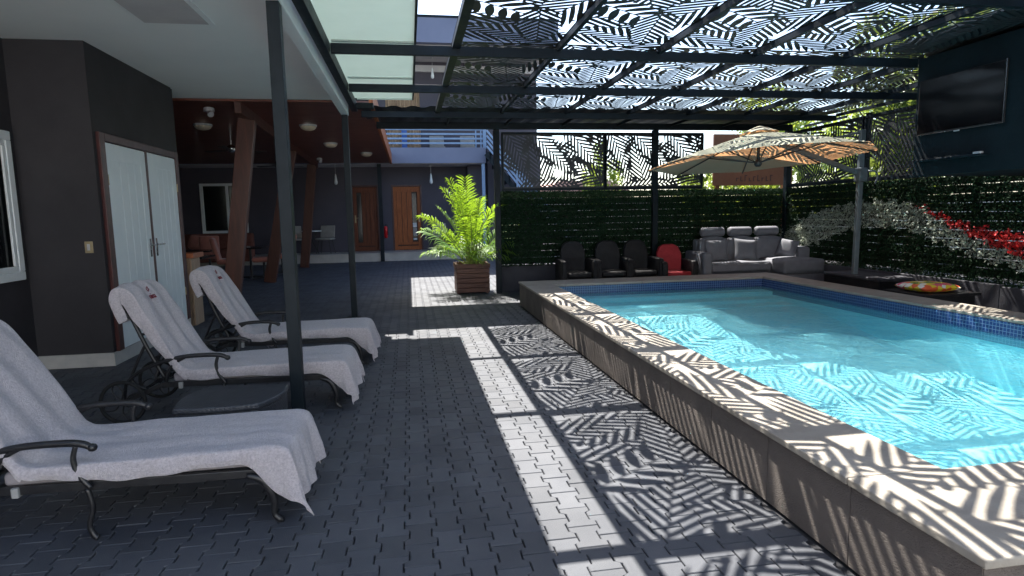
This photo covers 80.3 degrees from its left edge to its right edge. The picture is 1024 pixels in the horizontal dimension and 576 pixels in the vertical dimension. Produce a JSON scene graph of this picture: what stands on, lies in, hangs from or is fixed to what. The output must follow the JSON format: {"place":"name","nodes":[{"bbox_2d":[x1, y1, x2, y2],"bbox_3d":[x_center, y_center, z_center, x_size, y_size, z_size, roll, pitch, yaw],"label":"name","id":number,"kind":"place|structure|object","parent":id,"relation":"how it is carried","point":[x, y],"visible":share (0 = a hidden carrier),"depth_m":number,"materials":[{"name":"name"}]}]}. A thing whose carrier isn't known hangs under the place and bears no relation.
{"place":"outdoors","nodes":[
{"label":"outdoors","id":0,"kind":"place"},
{"bbox_2d":[0,237,1023,575],"bbox_3d":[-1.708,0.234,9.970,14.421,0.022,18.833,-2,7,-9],"label":"paving","id":1,"kind":"structure","parent":0,"point":[624,480],"depth_m":3.15,"materials":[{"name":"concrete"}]},
{"bbox_2d":[0,400,284,540],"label":"sun lounger","id":2,"kind":"object","parent":1,"relation":"on","point":[45,486],"visible":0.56,"depth_m":2.68,"materials":[{"name":"black metal"}]},
{"bbox_2d":[10,487,21,498],"bbox_3d":[-2.142,0.882,2.629,0.030,0.046,0.051,-2,7,-9],"label":"strap clip","id":3,"kind":"object","parent":2,"relation":"attached to","point":[15,493],"visible":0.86,"depth_m":2.61,"materials":[{"name":"white plastic"}]},
{"bbox_2d":[0,320,325,514],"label":"towel","id":4,"kind":"object","parent":2,"relation":"on","point":[281,452],"visible":0.97,"depth_m":2.84,"materials":[{"name":"white fabric"}]},
{"bbox_2d":[0,0,348,369],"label":"side building","id":5,"kind":"structure","parent":1,"relation":"on","point":[90,90],"depth_m":5.74,"materials":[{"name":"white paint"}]},
{"bbox_2d":[0,130,25,283],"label":"window","id":6,"kind":"structure","parent":5,"relation":"in","point":[12,264],"depth_m":5.43,"materials":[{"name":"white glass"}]},
{"bbox_2d":[84,241,93,252],"bbox_3d":[-4.014,-0.387,5.755,0.070,0.110,0.020,-2,7,-9],"label":"light switch","id":7,"kind":"object","parent":5,"relation":"attached to","point":[89,247],"visible":1,"depth_m":5.75,"materials":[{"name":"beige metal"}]},
{"bbox_2d":[105,142,155,346],"bbox_3d":[-3.958,-0.452,6.389,0.085,2.025,0.914,-2,7,-9],"label":"door","id":8,"kind":"structure","parent":5,"relation":"in","point":[126,169],"depth_m":6.30,"materials":[{"name":"white paint"}]},
{"bbox_2d":[147,153,187,318],"bbox_3d":[-4.113,-0.560,7.299,0.085,2.025,0.839,-2,7,-9],"label":"door","id":9,"kind":"structure","parent":5,"relation":"in","point":[161,169],"depth_m":7.28,"materials":[{"name":"white paint"}]},
{"bbox_2d":[186,252,204,325],"bbox_3d":[-4.573,0.015,8.143,0.750,0.965,0.410,-2,7,-9],"label":"bar counter","id":10,"kind":"object","parent":1,"relation":"on","point":[196,303],"visible":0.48,"depth_m":8.07,"materials":[{"name":"brown wood"}]},
{"bbox_2d":[186,249,211,251],"bbox_3d":[-7.433,-0.526,14.092,1.000,0.698,0.800,-2,7,-9],"label":"lounge table","id":11,"kind":"object","parent":1,"relation":"on","point":[202,250],"visible":0.25,"depth_m":13.90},
{"bbox_2d":[199,255,214,258],"bbox_3d":[-6.522,-0.254,11.726,1.300,0.698,0.800,-2,7,-9],"label":"lounge table","id":12,"kind":"object","parent":1,"relation":"on","point":[205,256],"visible":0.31,"depth_m":11.70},
{"bbox_2d":[198,236,219,264],"bbox_3d":[-7.649,-0.832,15.307,0.512,0.977,0.598,-5,8,-29],"label":"swivel chair","id":13,"kind":"object","parent":1,"relation":"on","point":[204,243],"visible":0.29,"depth_m":15.03,"materials":[{"name":"leather"}]},
{"bbox_2d":[209,238,225,264],"bbox_3d":[-6.290,-0.620,13.366,0.598,0.977,0.512,-4,7,-19],"label":"swivel chair","id":14,"kind":"object","parent":1,"relation":"on","point":[219,259],"visible":0.59,"depth_m":13.09,"materials":[{"name":"leather"}]},
{"bbox_2d":[184,233,254,262],"bbox_3d":[-9.492,-1.155,17.792,3.600,0.830,0.480,-2,7,-9],"label":"lounge sofa","id":15,"kind":"object","parent":1,"relation":"on","point":[223,238],"visible":0.21,"depth_m":17.87,"materials":[{"name":"brown fabric"}]},
{"bbox_2d":[188,235,199,249],"bbox_3d":[-9.168,-1.318,17.634,0.436,0.460,0.156,11,-18,-21],"label":"lounge pillow","id":16,"kind":"object","parent":15,"relation":"on","point":[193,242],"visible":0.52,"depth_m":17.55,"materials":[{"name":"fabric"}]},
{"bbox_2d":[98,304,342,422],"bbox_3d":[-2.085,0.434,4.571,1.650,0.920,0.664,-2,7,-9],"label":"sun lounger","id":17,"kind":"object","parent":1,"relation":"on","point":[140,387],"visible":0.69,"depth_m":4.28,"materials":[{"name":"black metal"}]},
{"bbox_2d":[178,382,183,388],"bbox_3d":[-2.334,0.683,4.289,0.030,0.046,0.051,-2,7,-9],"label":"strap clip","id":18,"kind":"object","parent":17,"relation":"attached to","point":[181,385],"visible":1,"depth_m":4.26,"materials":[{"name":"white plastic"}]},
{"bbox_2d":[109,279,364,403],"bbox_3d":[-2.003,0.387,4.577,1.669,0.937,0.641,-2,7,-9],"label":"towel","id":19,"kind":"object","parent":17,"relation":"on","point":[158,316],"visible":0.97,"depth_m":4.41,"materials":[{"name":"white fabric"}]},
{"bbox_2d":[172,384,288,417],"bbox_3d":[-1.638,0.808,3.596,0.571,0.360,0.462,-2,7,-9],"label":"wicker table","id":20,"kind":"object","parent":1,"relation":"on","point":[218,400],"visible":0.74,"depth_m":3.50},
{"bbox_2d":[243,245,268,278],"bbox_3d":[-6.235,-0.617,14.490,0.700,0.738,0.900,-2,7,-9],"label":"lounge table","id":21,"kind":"object","parent":1,"relation":"on","point":[250,259],"visible":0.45,"depth_m":14.47,"materials":[{"name":"black metal"}]},
{"bbox_2d":[252,256,267,279],"bbox_3d":[-5.638,-0.692,13.858,0.598,0.977,0.512,-4,7,-19],"label":"swivel chair","id":22,"kind":"object","parent":1,"relation":"on","point":[257,259],"visible":0.35,"depth_m":13.66,"materials":[{"name":"leather"}]},
{"bbox_2d":[172,98,391,293],"bbox_3d":[-6.937,-1.726,13.145,8.360,3.343,10.140,-2,7,-9],"label":"wood canopy","id":23,"kind":"object","parent":1,"relation":"on","point":[247,125],"visible":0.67,"depth_m":10.89,"materials":[{"name":"brown wood"}]},
{"bbox_2d":[193,123,212,129],"bbox_3d":[-5.290,-2.751,10.383,0.300,0.099,0.300,-2,7,-9],"label":"ceiling lamp","id":24,"kind":"object","parent":23,"relation":"attached to","point":[202,126],"visible":1,"depth_m":10.29,"materials":[{"name":"white glass"}]},
{"bbox_2d":[203,107,214,116],"bbox_3d":[-4.321,-2.506,8.653,0.156,0.144,0.179,-2,7,-9],"label":"spotlight","id":25,"kind":"object","parent":23,"relation":"attached to","point":[210,111],"visible":1,"depth_m":8.60,"materials":[{"name":"white metal"}]},
{"bbox_2d":[205,134,265,152],"bbox_3d":[-5.355,-2.754,11.487,1.145,0.360,1.042,-2,7,-9],"label":"ceiling fan","id":26,"kind":"object","parent":23,"relation":"hanging from","point":[230,148],"visible":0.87,"depth_m":11.59,"materials":[{"name":"black metal"}]},
{"bbox_2d":[256,162,303,166],"bbox_3d":[-5.875,-3.188,15.126,1.145,0.360,1.042,-2,7,-9],"label":"ceiling fan","id":27,"kind":"object","parent":23,"relation":"hanging from","point":[273,164],"visible":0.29,"depth_m":15.39,"materials":[{"name":"black metal"}]},
{"bbox_2d":[299,124,316,130],"bbox_3d":[-3.587,-2.818,10.676,0.300,0.099,0.300,-2,7,-9],"label":"ceiling lamp","id":28,"kind":"object","parent":23,"relation":"attached to","point":[308,127],"visible":1,"depth_m":10.58,"materials":[{"name":"white glass"}]},
{"bbox_2d":[323,142,337,147],"bbox_3d":[-3.992,-3.137,13.348,0.300,0.099,0.300,-2,7,-9],"label":"ceiling lamp","id":29,"kind":"object","parent":23,"relation":"attached to","point":[330,144],"visible":1,"depth_m":13.25,"materials":[{"name":"white glass"}]},
{"bbox_2d":[360,152,371,156],"bbox_3d":[-3.722,-3.405,15.507,0.300,0.099,0.300,-2,7,-9],"label":"ceiling lamp","id":30,"kind":"object","parent":23,"relation":"attached to","point":[366,154],"visible":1,"depth_m":15.41,"materials":[{"name":"white glass"}]},
{"bbox_2d":[198,283,365,364],"bbox_3d":[-2.233,0.276,5.888,1.650,0.920,0.664,-2,7,-9],"label":"sun lounger","id":31,"kind":"object","parent":1,"relation":"on","point":[234,344],"visible":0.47,"depth_m":5.63,"materials":[{"name":"black metal"}]},
{"bbox_2d":[189,265,380,360],"bbox_3d":[-2.147,0.228,5.890,1.665,0.938,0.641,-2,7,-9],"label":"towel","id":32,"kind":"object","parent":31,"relation":"on","point":[222,292],"visible":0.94,"depth_m":5.71,"materials":[{"name":"white fabric"}]},
{"bbox_2d":[278,234,296,273],"bbox_3d":[-5.645,-0.828,14.978,0.598,0.977,0.512,-7,9,-39],"label":"swivel chair","id":33,"kind":"object","parent":1,"relation":"on","point":[281,261],"visible":0.1,"depth_m":14.96,"materials":[{"name":"black metal"}]},
{"bbox_2d":[265,0,314,417],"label":"steel post","id":34,"kind":"object","parent":1,"relation":"on","point":[283,169],"visible":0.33,"depth_m":3.98,"materials":[{"name":"grey metal"}]},
{"bbox_2d":[341,115,361,317],"bbox_3d":[-2.234,-0.957,8.340,0.180,2.762,0.170,-2,7,-9],"label":"steel post","id":35,"kind":"object","parent":1,"relation":"on","point":[349,212],"visible":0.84,"depth_m":8.29,"materials":[{"name":"grey metal"}]},
{"bbox_2d":[178,14,559,266],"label":"hotel building","id":36,"kind":"structure","parent":1,"relation":"on","point":[399,194],"depth_m":19.64,"materials":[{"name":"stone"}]},
{"bbox_2d":[199,183,248,233],"bbox_3d":[-9.110,-2.522,19.237,1.370,1.560,0.160,-2,7,-9],"label":"window","id":37,"kind":"structure","parent":36,"relation":"in","point":[215,199],"depth_m":19.16,"materials":[{"name":"white glass"}]},
{"bbox_2d":[295,226,301,242],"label":"shell chair","id":38,"kind":"object","parent":36,"relation":"on","point":[298,232],"visible":0.21,"depth_m":19.40,"materials":[{"name":"white plastic"}]},
{"bbox_2d":[311,230,320,252],"bbox_3d":[-6.360,-1.457,19.323,0.600,0.730,0.600,-2,7,-9],"label":"bistro table","id":39,"kind":"object","parent":36,"relation":"on","point":[316,231],"visible":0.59,"depth_m":19.30,"materials":[{"name":"grey metal"}]},
{"bbox_2d":[315,225,335,253],"bbox_3d":[-5.937,-1.549,19.367,0.500,0.882,0.550,-1,7,2],"label":"shell chair","id":40,"kind":"object","parent":36,"relation":"on","point":[327,230],"visible":0.99,"depth_m":19.51,"materials":[{"name":"white fabric"}]},
{"bbox_2d":[334,166,337,184],"bbox_3d":[-5.518,-3.527,18.965,0.100,0.590,0.100,-2,7,-9],"label":"pendant lamp","id":41,"kind":"object","parent":36,"relation":"hanging from","point":[335,181],"visible":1,"depth_m":18.95,"materials":[{"name":"white metal"}]},
{"bbox_2d":[353,187,378,250],"bbox_3d":[-4.812,-2.267,19.986,0.760,2.085,0.089,-2,7,-9],"label":"door","id":42,"kind":"structure","parent":36,"relation":"in","point":[364,198],"depth_m":19.99,"materials":[{"name":"brown wood"}]},
{"bbox_2d":[384,224,387,237],"bbox_3d":[-3.942,-1.773,18.963,0.118,0.430,0.116,-5,8,-27],"label":"fire extinguisher","id":43,"kind":"object","parent":36,"relation":"attached to","point":[385,231],"visible":1,"depth_m":18.92,"materials":[{"name":"red metal"}]},
{"bbox_2d":[401,130,406,147],"bbox_3d":[-3.479,-4.636,19.651,0.170,1.130,0.120,-2,7,-9],"label":"blue locker","id":44,"kind":"object","parent":36,"relation":"on","point":[404,136],"visible":0.29,"depth_m":19.57,"materials":[{"name":"plastic"}]},
{"bbox_2d":[393,187,421,249],"bbox_3d":[-3.481,-2.319,20.207,0.880,2.085,0.089,-2,7,-9],"label":"door","id":45,"kind":"structure","parent":36,"relation":"in","point":[406,200],"depth_m":20.20,"materials":[{"name":"brown wood"}]},
{"bbox_2d":[413,223,416,239],"bbox_3d":[-3.244,-1.899,20.302,0.127,0.570,0.004,-2,7,-9],"label":"paper notice","id":46,"kind":"object","parent":36,"relation":"attached to","point":[414,230],"visible":1,"depth_m":20.30,"materials":[{"name":"white paper"}]},
{"bbox_2d":[429,136,444,147],"bbox_3d":[-2.418,-4.504,19.617,0.500,0.882,0.550,-2,7,-9],"label":"shell chair","id":47,"kind":"object","parent":36,"relation":"on","point":[437,146],"visible":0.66,"depth_m":19.75,"materials":[{"name":"white plastic"}]},
{"bbox_2d":[432,223,448,247],"bbox_3d":[-2.358,-1.694,20.012,0.500,0.882,0.550,-3,7,-15],"label":"shell chair","id":48,"kind":"object","parent":36,"relation":"on","point":[433,228],"visible":0.36,"depth_m":20.13,"materials":[{"name":"white plastic"}]},
{"bbox_2d":[460,136,474,147],"bbox_3d":[-1.432,-4.542,19.781,0.500,0.882,0.550,-2,7,-9],"label":"shell chair","id":49,"kind":"object","parent":36,"relation":"on","point":[467,145],"visible":0.52,"depth_m":19.92,"materials":[{"name":"white plastic"}]},
{"bbox_2d":[453,261,489,293],"bbox_3d":[-0.737,-0.197,11.081,0.614,0.534,0.614,-2,7,-9],"label":"planter box","id":50,"kind":"object","parent":1,"relation":"on","point":[468,278],"visible":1,"depth_m":10.79,"materials":[{"name":"brown wood"}]},
{"bbox_2d":[416,174,516,265],"bbox_3d":[-0.780,-1.201,10.962,1.833,1.655,1.755,3,8,31],"label":"areca palm","id":51,"kind":"object","parent":50,"relation":"in","point":[473,254],"visible":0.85,"depth_m":10.78,"materials":[{"name":"plant"}]},
{"bbox_2d":[555,241,598,279],"bbox_3d":[1.098,-0.336,10.413,0.630,0.905,0.600,-2,7,-9],"label":"armchair","id":52,"kind":"object","parent":1,"relation":"on","point":[572,262],"visible":0.77,"depth_m":10.54,"materials":[{"name":"black leather"}]},
{"bbox_2d":[582,142,624,229],"bbox_3d":[2.291,-2.180,15.697,1.119,3.259,1.133,-2,7,-9],"label":"bush","id":53,"kind":"object","parent":1,"relation":"on","point":[612,173],"visible":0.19,"depth_m":15.38,"materials":[{"name":"green plant"}]},
{"bbox_2d":[591,240,632,278],"bbox_3d":[1.709,-0.360,10.514,0.630,0.905,0.600,-2,7,-6],"label":"armchair","id":54,"kind":"object","parent":1,"relation":"on","point":[607,255],"visible":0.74,"depth_m":10.66,"materials":[{"name":"black leather"}]},
{"bbox_2d":[500,188,782,291],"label":"hedge wall","id":55,"kind":"structure","parent":1,"relation":"on","point":[742,212],"depth_m":11.11,"materials":[{"name":"green plant"}]},
{"bbox_2d":[500,132,605,190],"bbox_3d":[0.751,-2.257,10.830,1.910,1.020,0.042,-2,7,-9],"label":"leaf screen","id":56,"kind":"object","parent":55,"relation":"on","point":[574,158],"visible":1,"depth_m":10.83,"materials":[{"name":"metal"}]},
{"bbox_2d":[605,132,703,189],"bbox_3d":[2.615,-2.329,11.139,1.910,1.020,0.042,-2,7,-9],"label":"leaf screen","id":57,"kind":"object","parent":55,"relation":"on","point":[628,149],"visible":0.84,"depth_m":11.12,"materials":[{"name":"metal"}]},
{"bbox_2d":[620,240,663,276],"bbox_3d":[2.241,-0.380,10.603,0.630,0.905,0.600,-2,7,-11],"label":"armchair","id":58,"kind":"object","parent":1,"relation":"on","point":[644,263],"visible":0.62,"depth_m":10.73,"materials":[{"name":"black leather"}]},
{"bbox_2d":[292,0,1023,292],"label":"pergola","id":59,"kind":"object","parent":1,"relation":"on","point":[1007,16],"visible":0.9,"depth_m":6.40,"materials":[{"name":"metal"}]},
{"bbox_2d":[310,0,417,99],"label":"translucent awning","id":60,"kind":"object","parent":59,"relation":"attached to","point":[372,21],"visible":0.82,"depth_m":5.38,"materials":[{"name":"glass"}]},
{"bbox_2d":[912,28,1023,176],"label":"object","id":61,"kind":"object","parent":59,"relation":"attached to","point":[1002,144],"visible":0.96,"depth_m":5.77,"materials":[{"name":"blue paint"}]},
{"bbox_2d":[912,151,988,161],"bbox_3d":[4.352,-1.309,6.052,0.081,0.037,0.800,-2,7,-9],"label":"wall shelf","id":62,"kind":"object","parent":61,"relation":"attached to","point":[978,153],"depth_m":5.93,"materials":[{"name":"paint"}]},
{"bbox_2d":[917,58,1008,135],"bbox_3d":[4.375,-1.829,5.936,0.033,0.577,0.963,-2,7,-9],"label":"television","id":63,"kind":"object","parent":61,"relation":"attached to","point":[967,98],"visible":1,"depth_m":5.87,"materials":[{"name":"black plastic"}]},
{"bbox_2d":[656,244,697,275],"bbox_3d":[2.842,-0.352,10.658,0.643,0.814,0.600,-2,7,-9],"label":"red armchair","id":64,"kind":"object","parent":1,"relation":"on","point":[674,264],"visible":0.5,"depth_m":10.80,"materials":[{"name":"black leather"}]},
{"bbox_2d":[674,173,719,227],"bbox_3d":[4.184,-1.736,14.128,1.123,2.688,1.027,-6,8,-33],"label":"bush","id":65,"kind":"object","parent":1,"relation":"on","point":[707,175],"visible":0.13,"depth_m":13.85,"materials":[{"name":"green plant"}]},
{"bbox_2d":[703,176,792,225],"bbox_3d":[5.911,-1.792,15.086,2.616,2.505,2.586,-2,7,-9],"label":"bush","id":66,"kind":"object","parent":1,"relation":"on","point":[754,186],"visible":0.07,"depth_m":14.72,"materials":[{"name":"green plant"}]},
{"bbox_2d":[712,134,792,220],"bbox_3d":[5.494,-1.950,13.955,1.950,3.090,0.157,-2,7,-9],"label":"sign board","id":67,"kind":"object","parent":1,"relation":"on","point":[772,176],"visible":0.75,"depth_m":13.78,"materials":[{"name":"brown wood"}]},
{"bbox_2d":[685,226,824,280],"bbox_3d":[4.277,-0.559,10.774,2.082,1.044,1.122,-2,7,-9],"label":"corner sofa","id":68,"kind":"object","parent":1,"relation":"on","point":[801,263],"visible":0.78,"depth_m":10.65,"materials":[{"name":"grey fabric"}]},
{"bbox_2d":[705,240,727,260],"bbox_3d":[3.626,-0.663,10.754,0.400,0.400,0.150,-3,-11,-15],"label":"throw pillow","id":69,"kind":"object","parent":68,"relation":"on","point":[716,249],"visible":0.93,"depth_m":10.69,"materials":[{"name":"grey fabric"}]},
{"bbox_2d":[734,238,755,259],"bbox_3d":[4.161,-0.682,10.823,0.400,0.400,0.150,5,-13,-2],"label":"throw pillow","id":70,"kind":"object","parent":68,"relation":"on","point":[745,249],"visible":0.94,"depth_m":10.76,"materials":[{"name":"grey fabric"}]},
{"bbox_2d":[775,238,799,255],"bbox_3d":[4.955,-0.719,10.923,0.340,0.340,0.128,17,-8,38],"label":"throw pillow","id":71,"kind":"object","parent":68,"relation":"on","point":[786,247],"visible":0.96,"depth_m":10.87,"materials":[{"name":"grey fabric"}]},
{"bbox_2d":[648,126,878,273],"bbox_3d":[3.771,-1.014,8.715,3.394,2.565,2.827,-2,7,-9],"label":"cantilever umbrella","id":72,"kind":"object","parent":1,"relation":"on","point":[758,148],"visible":0.92,"depth_m":8.88,"materials":[{"name":"beige fabric"}]},
{"bbox_2d":[518,272,1023,575],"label":"swimming pool","id":73,"kind":"structure","parent":1,"relation":"in","point":[860,431],"depth_m":4.96,"materials":[{"name":"liquid"}]},
{"bbox_2d":[711,83,844,194],"bbox_3d":[12.060,-5.499,26.893,6.205,6.776,6.395,-2,7,-9],"label":"tree","id":74,"kind":"object","parent":1,"relation":"on","point":[798,124],"visible":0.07,"depth_m":25.61,"materials":[{"name":"green plant"}]},
{"bbox_2d":[579,201,1022,254],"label":"garden wall","id":75,"kind":"structure","parent":1,"relation":"on","point":[840,226],"depth_m":18.11,"materials":[{"name":"concrete"}]},
{"bbox_2d":[807,160,898,263],"bbox_3d":[8.125,-1.791,14.408,2.393,2.587,2.006,4,9,37],"label":"bush","id":76,"kind":"object","parent":1,"relation":"on","point":[846,177],"visible":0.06,"depth_m":14.08,"materials":[{"name":"green plant"}]},
{"bbox_2d":[858,112,874,266],"bbox_3d":[5.625,-1.321,9.679,0.100,2.872,0.100,-2,7,-9],"label":"fence post","id":77,"kind":"object","parent":1,"relation":"on","point":[868,161],"visible":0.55,"depth_m":9.57,"materials":[{"name":"metal"}]},
{"bbox_2d":[824,270,914,290],"bbox_3d":[5.310,-0.024,9.100,0.570,0.370,1.170,-2,7,-9],"label":"rattan ottoman","id":78,"kind":"object","parent":1,"relation":"on","point":[873,280],"visible":0.56,"depth_m":8.83,"materials":[{"name":"grey paint"}]},
{"bbox_2d":[810,103,947,258],"bbox_3d":[10.108,-3.003,16.099,3.743,4.507,4.572,5,9,41],"label":"tree","id":79,"kind":"object","parent":1,"relation":"on","point":[829,128],"visible":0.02,"depth_m":15.78,"materials":[{"name":"green plant"}]},
{"bbox_2d":[779,176,1023,312],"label":"hedge wall","id":80,"kind":"structure","parent":1,"relation":"on","point":[906,196],"depth_m":8.40,"materials":[{"name":"green plant"}]},
{"bbox_2d":[789,116,864,186],"bbox_3d":[5.386,-2.305,10.522,0.042,1.020,1.910,-2,7,-9],"label":"leaf screen","id":81,"kind":"object","parent":80,"relation":"on","point":[836,179],"visible":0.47,"depth_m":10.28,"materials":[{"name":"metal"}]},
{"bbox_2d":[864,105,920,180],"bbox_3d":[5.710,-2.079,8.623,0.042,1.020,1.910,-2,7,-9],"label":"leaf screen","id":82,"kind":"object","parent":80,"relation":"on","point":[908,143],"visible":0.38,"depth_m":9.00,"materials":[{"name":"metal"}]},
{"bbox_2d":[831,10,973,273],"bbox_3d":[8.003,-2.760,11.671,2.962,5.173,3.653,-2,7,-9],"label":"tree","id":83,"kind":"object","parent":1,"relation":"on","point":[874,165],"visible":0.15,"depth_m":11.56,"materials":[{"name":"green plant"}]},
{"bbox_2d":[883,288,981,304],"bbox_3d":[5.177,0.215,7.513,0.790,0.365,0.630,-2,7,-9],"label":"table","id":84,"kind":"object","parent":1,"relation":"on","point":[963,296],"visible":0.34,"depth_m":7.27,"materials":[{"name":"black wicker"}]},
{"bbox_2d":[895,281,960,291],"bbox_3d":[5.117,-0.019,7.480,0.520,0.110,0.480,-2,7,-9],"label":"floral cushion","id":85,"kind":"object","parent":84,"relation":"on","point":[926,286],"visible":1,"depth_m":7.30,"materials":[{"name":"multicoloured fabric"}]},
{"bbox_2d":[913,6,999,81],"bbox_3d":[8.263,-2.722,8.895,4.126,5.762,3.679,-2,7,-9],"label":"tree","id":86,"kind":"object","parent":1,"relation":"on","point":[948,22],"visible":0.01,"depth_m":9.64,"materials":[{"name":"green plant"}]},
{"bbox_2d":[966,176,979,279],"bbox_3d":[5.949,-1.095,7.780,0.100,2.872,0.100,-2,7,-9],"label":"fence post","id":87,"kind":"object","parent":1,"relation":"on","point":[970,239],"visible":0.03,"depth_m":7.81,"materials":[{"name":"paint"}]},
{"bbox_2d":[541,181,619,223],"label":"neighbour house","id":88,"kind":"structure","parent":0,"point":[608,182],"depth_m":36.23,"materials":[{"name":"white tile"}]},
{"bbox_2d":[418,0,1021,196],"label":"sky","id":89,"kind":"structure","parent":0,"point":[429,7],"materials":[{"name":"white"}]}
]}

